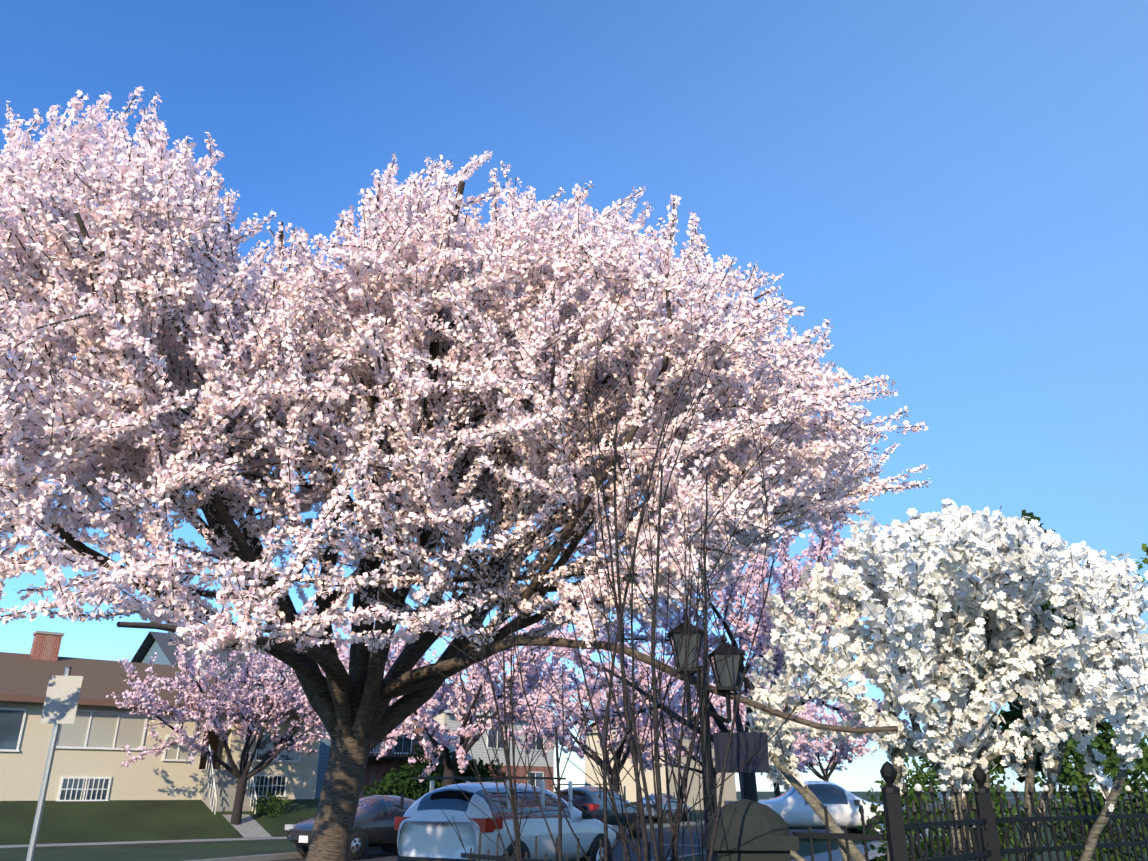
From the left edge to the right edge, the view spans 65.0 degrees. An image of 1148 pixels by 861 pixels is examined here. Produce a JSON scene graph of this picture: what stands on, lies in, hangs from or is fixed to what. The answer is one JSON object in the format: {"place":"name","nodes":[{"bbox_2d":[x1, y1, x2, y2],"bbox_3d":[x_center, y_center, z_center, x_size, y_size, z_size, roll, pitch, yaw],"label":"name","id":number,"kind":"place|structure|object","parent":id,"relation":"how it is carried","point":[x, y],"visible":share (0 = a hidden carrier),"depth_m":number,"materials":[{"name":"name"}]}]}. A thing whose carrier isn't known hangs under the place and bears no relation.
{"place":"outdoors","nodes":[
{"label":"outdoors","id":0,"kind":"place"},
{"bbox_2d":[40,675,82,723],"bbox_3d":[-5.118,2.689,9.012,0.310,0.460,0.014,4,-22,-10],"label":"street sign","id":1,"kind":"object","parent":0,"point":[61,699],"visible":1,"depth_m":9.00,"materials":[{"name":"white metal"}]},
{"bbox_2d":[0,701,321,800],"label":"house walls","id":2,"kind":"structure","parent":0,"point":[150,777],"depth_m":33.41,"materials":[{"name":"beige paint"}]},
{"bbox_2d":[56,711,190,758],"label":"window","id":3,"kind":"structure","parent":2,"relation":"attached to","point":[102,730],"depth_m":33.25,"materials":[{"name":"beige glass"}]},
{"bbox_2d":[0,710,298,799],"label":"window","id":4,"kind":"structure","parent":2,"relation":"in","point":[10,723],"depth_m":32.37,"materials":[{"name":"grey glass"}]},
{"bbox_2d":[0,708,300,813],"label":"house trim","id":5,"kind":"structure","parent":2,"relation":"attached to","point":[249,785],"depth_m":33.42,"materials":[{"name":"white wood"}]},
{"bbox_2d":[0,652,306,709],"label":"house roof","id":6,"kind":"structure","parent":2,"relation":"on","point":[23,674],"depth_m":35.21,"materials":[{"name":"brown"}]},
{"bbox_2d":[30,633,61,660],"bbox_3d":[-21.337,9.204,36.231,0.900,1.900,0.700,17,-27,-36],"label":"house chimney","id":7,"kind":"object","parent":6,"relation":"on","point":[45,647],"visible":0.5,"depth_m":36.14,"materials":[{"name":"red brick"}]},
{"bbox_2d":[0,694,314,716],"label":"house fascia","id":8,"kind":"structure","parent":6,"relation":"attached to","point":[41,699],"depth_m":32.75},
{"bbox_2d":[199,731,218,768],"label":"house door","id":9,"kind":"structure","parent":2,"relation":"in","point":[213,740],"depth_m":36.38,"materials":[{"name":"brown wood"}]},
{"bbox_2d":[223,814,271,837],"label":"house path","id":10,"kind":"structure","parent":0,"point":[249,826],"depth_m":32.24,"materials":[{"name":"concrete"}]},
{"bbox_2d":[361,717,424,795],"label":"brick house walls","id":11,"kind":"structure","parent":0,"point":[376,769],"depth_m":52.85,"materials":[{"name":"red brick"}]},
{"bbox_2d":[372,730,410,752],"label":"window","id":12,"kind":"structure","parent":11,"relation":"in","point":[398,748],"depth_m":54.04,"materials":[{"name":"blue glass"}]},
{"bbox_2d":[368,738,430,759],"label":"house wall","id":13,"kind":"structure","parent":11,"relation":"attached to","point":[390,757],"depth_m":52.34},
{"bbox_2d":[370,709,432,753],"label":"window frame","id":14,"kind":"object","parent":11,"relation":"attached to","point":[402,743],"depth_m":53.97,"materials":[{"name":"white wood"}]},
{"bbox_2d":[0,791,1147,860],"bbox_3d":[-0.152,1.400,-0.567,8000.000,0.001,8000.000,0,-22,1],"label":"ground","id":15,"kind":"structure","parent":0,"point":[20,853],"depth_m":26.43,"materials":[{"name":"green plant"}]},
{"bbox_2d":[26,667,71,860],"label":"parking sign pole","id":16,"kind":"object","parent":15,"relation":"on","point":[42,794],"visible":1,"depth_m":8.71,"materials":[{"name":"grey metal"}]},
{"bbox_2d":[0,837,286,847],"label":"curb","id":17,"kind":"structure","parent":15,"relation":"on","point":[127,842],"depth_m":28.37,"materials":[{"name":"concrete"}]},
{"bbox_2d":[0,798,359,844],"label":"lawn","id":18,"kind":"structure","parent":15,"relation":"on","point":[103,821],"depth_m":30.96,"materials":[{"name":"green plant"}]},
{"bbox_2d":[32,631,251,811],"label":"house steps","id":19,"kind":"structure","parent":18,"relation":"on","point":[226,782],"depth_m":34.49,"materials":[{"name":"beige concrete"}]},
{"bbox_2d":[106,626,348,824],"bbox_3d":[-12.332,10.827,33.820,7.178,8.245,9.880,-16,-27,35],"label":"cherry","id":20,"kind":"object","parent":18,"relation":"on","point":[235,695],"depth_m":32.85,"materials":[{"name":"pink plant"}]},
{"bbox_2d":[142,640,330,797],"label":"blue house walls","id":21,"kind":"structure","parent":18,"relation":"on","point":[162,659],"depth_m":43.33,"materials":[{"name":"blue paint"}]},
{"bbox_2d":[131,631,346,675],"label":"roof","id":22,"kind":"structure","parent":21,"relation":"on","point":[162,639],"depth_m":43.62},
{"bbox_2d":[206,670,327,733],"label":"roof trim","id":23,"kind":"structure","parent":21,"relation":"attached to","point":[279,678],"depth_m":42.34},
{"bbox_2d":[252,791,289,816],"bbox_3d":[-11.578,14.405,34.369,1.336,1.380,1.354,-18,-28,37],"label":"shrub","id":24,"kind":"object","parent":18,"relation":"attached to","point":[271,795],"visible":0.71,"depth_m":34.30,"materials":[{"name":"green plant"}]},
{"bbox_2d":[359,745,506,800],"bbox_3d":[-4.915,13.645,33.703,5.926,3.562,3.477,16,-27,-34],"label":"hedge","id":25,"kind":"object","parent":15,"relation":"on","point":[407,785],"visible":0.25,"depth_m":33.03,"materials":[{"name":"green plant"}]},
{"bbox_2d":[296,591,581,786],"bbox_3d":[-4.123,9.727,31.241,10.044,8.381,11.176,0,-22,1],"label":"cherry tree","id":26,"kind":"object","parent":15,"relation":"on","point":[449,699],"depth_m":29.94,"materials":[{"name":"pink plant"}]},
{"bbox_2d":[0,86,931,860],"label":"cherry","id":27,"kind":"object","parent":15,"relation":"on","point":[512,368],"depth_m":7.98,"materials":[{"name":"pink plant"}]},
{"bbox_2d":[425,704,553,766],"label":"white house walls","id":28,"kind":"structure","parent":15,"relation":"on","point":[478,749],"depth_m":63.34,"materials":[{"name":"white paint"}]},
{"bbox_2d":[434,683,555,717],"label":"roof","id":29,"kind":"structure","parent":28,"relation":"on","point":[482,702],"depth_m":65.06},
{"bbox_2d":[444,710,560,785],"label":"white house trim","id":30,"kind":"structure","parent":28,"relation":"attached to","point":[448,711],"depth_m":63.82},
{"bbox_2d":[488,730,542,787],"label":"window","id":31,"kind":"structure","parent":28,"relation":"in","point":[537,747],"depth_m":65.59,"materials":[{"name":"grey glass"}]},
{"bbox_2d":[436,765,553,792],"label":"brick wall","id":32,"kind":"structure","parent":15,"relation":"on","point":[521,771],"depth_m":65.74,"materials":[{"name":"red brick"}]},
{"bbox_2d":[33,796,1021,860],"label":"sidewalk","id":33,"kind":"structure","parent":15,"relation":"on","point":[195,854],"depth_m":21.14,"materials":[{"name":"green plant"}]},
{"bbox_2d":[503,629,699,793],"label":"cherry tree","id":34,"kind":"object","parent":15,"relation":"on","point":[642,720],"depth_m":41.85,"materials":[{"name":"pink plant"}]},
{"bbox_2d":[377,292,828,860],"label":"bare shrub","id":35,"kind":"object","parent":15,"relation":"on","point":[635,748],"visible":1,"depth_m":5.49,"materials":[{"name":"brown plant"}]},
{"bbox_2d":[585,720,736,809],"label":"house walls","id":36,"kind":"structure","parent":15,"relation":"on","point":[729,788],"depth_m":78.91,"materials":[{"name":"beige paint"}]},
{"bbox_2d":[616,648,777,811],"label":"cherry tree","id":37,"kind":"object","parent":15,"relation":"on","point":[714,728],"depth_m":51.48,"materials":[{"name":"pink plant"}]},
{"bbox_2d":[666,607,744,860],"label":"lamp post","id":38,"kind":"object","parent":15,"relation":"on","point":[706,749],"depth_m":7.22,"materials":[{"name":"black metal"}]},
{"bbox_2d":[520,496,926,801],"bbox_3d":[3.916,5.959,22.901,10.782,9.174,10.248,0,-22,1],"label":"cherry tree","id":39,"kind":"object","parent":15,"relation":"on","point":[756,577],"depth_m":23.53,"materials":[{"name":"pink plant"}]},
{"bbox_2d":[713,732,769,799],"bbox_3d":[1.324,3.315,6.838,0.420,1.944,0.050,-3,-22,9],"label":"sign","id":40,"kind":"object","parent":15,"relation":"on","point":[744,747],"visible":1,"depth_m":7.12,"materials":[{"name":"grey metal"}]},
{"bbox_2d":[701,799,799,860],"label":"utility box","id":41,"kind":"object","parent":15,"relation":"on","point":[748,830],"depth_m":5.77,"materials":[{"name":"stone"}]},
{"bbox_2d":[717,684,831,796],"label":"cherry tree","id":42,"kind":"object","parent":15,"relation":"on","point":[801,714],"depth_m":61.94,"materials":[{"name":"plant"}]},
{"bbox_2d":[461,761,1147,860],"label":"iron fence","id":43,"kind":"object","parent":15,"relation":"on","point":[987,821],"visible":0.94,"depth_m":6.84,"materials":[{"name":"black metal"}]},
{"bbox_2d":[914,784,1130,790],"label":"iron fence finials","id":44,"kind":"object","parent":43,"relation":"attached to","point":[918,787],"visible":0.85,"depth_m":6.76,"materials":[{"name":"black metal"}]},
{"bbox_2d":[724,781,905,840],"bbox_3d":[7.508,11.945,28.188,5.480,1.856,2.376,0,-22,1],"label":"white car","id":45,"kind":"object","parent":15,"relation":"on","point":[793,808],"visible":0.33,"depth_m":27.38,"materials":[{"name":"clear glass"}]},
{"bbox_2d":[783,701,873,781],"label":"cherry tree","id":46,"kind":"object","parent":15,"relation":"on","point":[863,741],"depth_m":74.09,"materials":[{"name":"pink plant"}]},
{"bbox_2d":[666,796,1063,860],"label":"verge","id":47,"kind":"structure","parent":15,"relation":"on","point":[820,845],"depth_m":24.19,"materials":[{"name":"green plant"}]},
{"bbox_2d":[745,498,1147,860],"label":"magnolia","id":48,"kind":"object","parent":15,"relation":"on","point":[929,554],"depth_m":7.26,"materials":[{"name":"white plant"}]},
{"bbox_2d":[858,730,1147,860],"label":"hedge","id":49,"kind":"object","parent":15,"relation":"on","point":[922,777],"visible":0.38,"depth_m":15.39,"materials":[{"name":"green plant"}]},
{"bbox_2d":[977,680,1092,807],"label":"tree","id":50,"kind":"object","parent":15,"relation":"on","point":[1010,716],"depth_m":79.23,"materials":[{"name":"plant"}]},
{"bbox_2d":[1007,509,1147,808],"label":"tree","id":51,"kind":"object","parent":15,"relation":"on","point":[1105,727],"depth_m":71.57,"materials":[{"name":"plant"}]},
{"bbox_2d":[1135,543,1147,642],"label":"tree","id":52,"kind":"object","parent":15,"relation":"on","point":[1144,549],"visible":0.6,"depth_m":42.58,"materials":[{"name":"plant"}]},
{"bbox_2d":[0,0,1147,790],"label":"sky","id":53,"kind":"structure","parent":0,"point":[960,187],"materials":[{"name":"blue"}]},
{"bbox_2d":[586,719,691,733],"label":"house roof","id":54,"kind":"structure","parent":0,"point":[593,724],"depth_m":82.43,"materials":[{"name":"brown"}]},
{"bbox_2d":[271,795,1055,860],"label":"road","id":55,"kind":"structure","parent":0,"point":[617,852],"depth_m":26.84,"materials":[{"name":"grey asphalt"}]},
{"bbox_2d":[285,793,414,860],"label":"grey sedan","id":56,"kind":"object","parent":55,"relation":"on","point":[374,821],"visible":0.46,"depth_m":21.84,"materials":[{"name":"grey metal"}]},
{"bbox_2d":[394,776,618,860],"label":"white suv","id":57,"kind":"object","parent":55,"relation":"on","point":[424,828],"visible":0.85,"depth_m":14.42,"materials":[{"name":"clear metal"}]},
{"bbox_2d":[552,784,646,837],"bbox_3d":[0.832,13.073,30.907,2.140,1.773,4.530,-11,-24,26],"label":"dark blue car","id":58,"kind":"object","parent":55,"relation":"on","point":[588,798],"visible":0.31,"depth_m":29.68,"materials":[{"name":"grey"}]},
{"bbox_2d":[186,795,1052,860],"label":"kerbs","id":59,"kind":"structure","parent":55,"relation":"on","point":[278,856],"depth_m":21.18,"materials":[{"name":"concrete"}]},
{"bbox_2d":[635,792,692,822],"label":"silver car","id":60,"kind":"object","parent":55,"relation":"on","point":[673,800],"visible":0.31,"depth_m":43.34,"materials":[{"name":"grey metal"}]},
{"bbox_2d":[791,796,1071,860],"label":"pavement","id":61,"kind":"structure","parent":0,"point":[837,855],"depth_m":21.42,"materials":[{"name":"concrete"}]}
]}

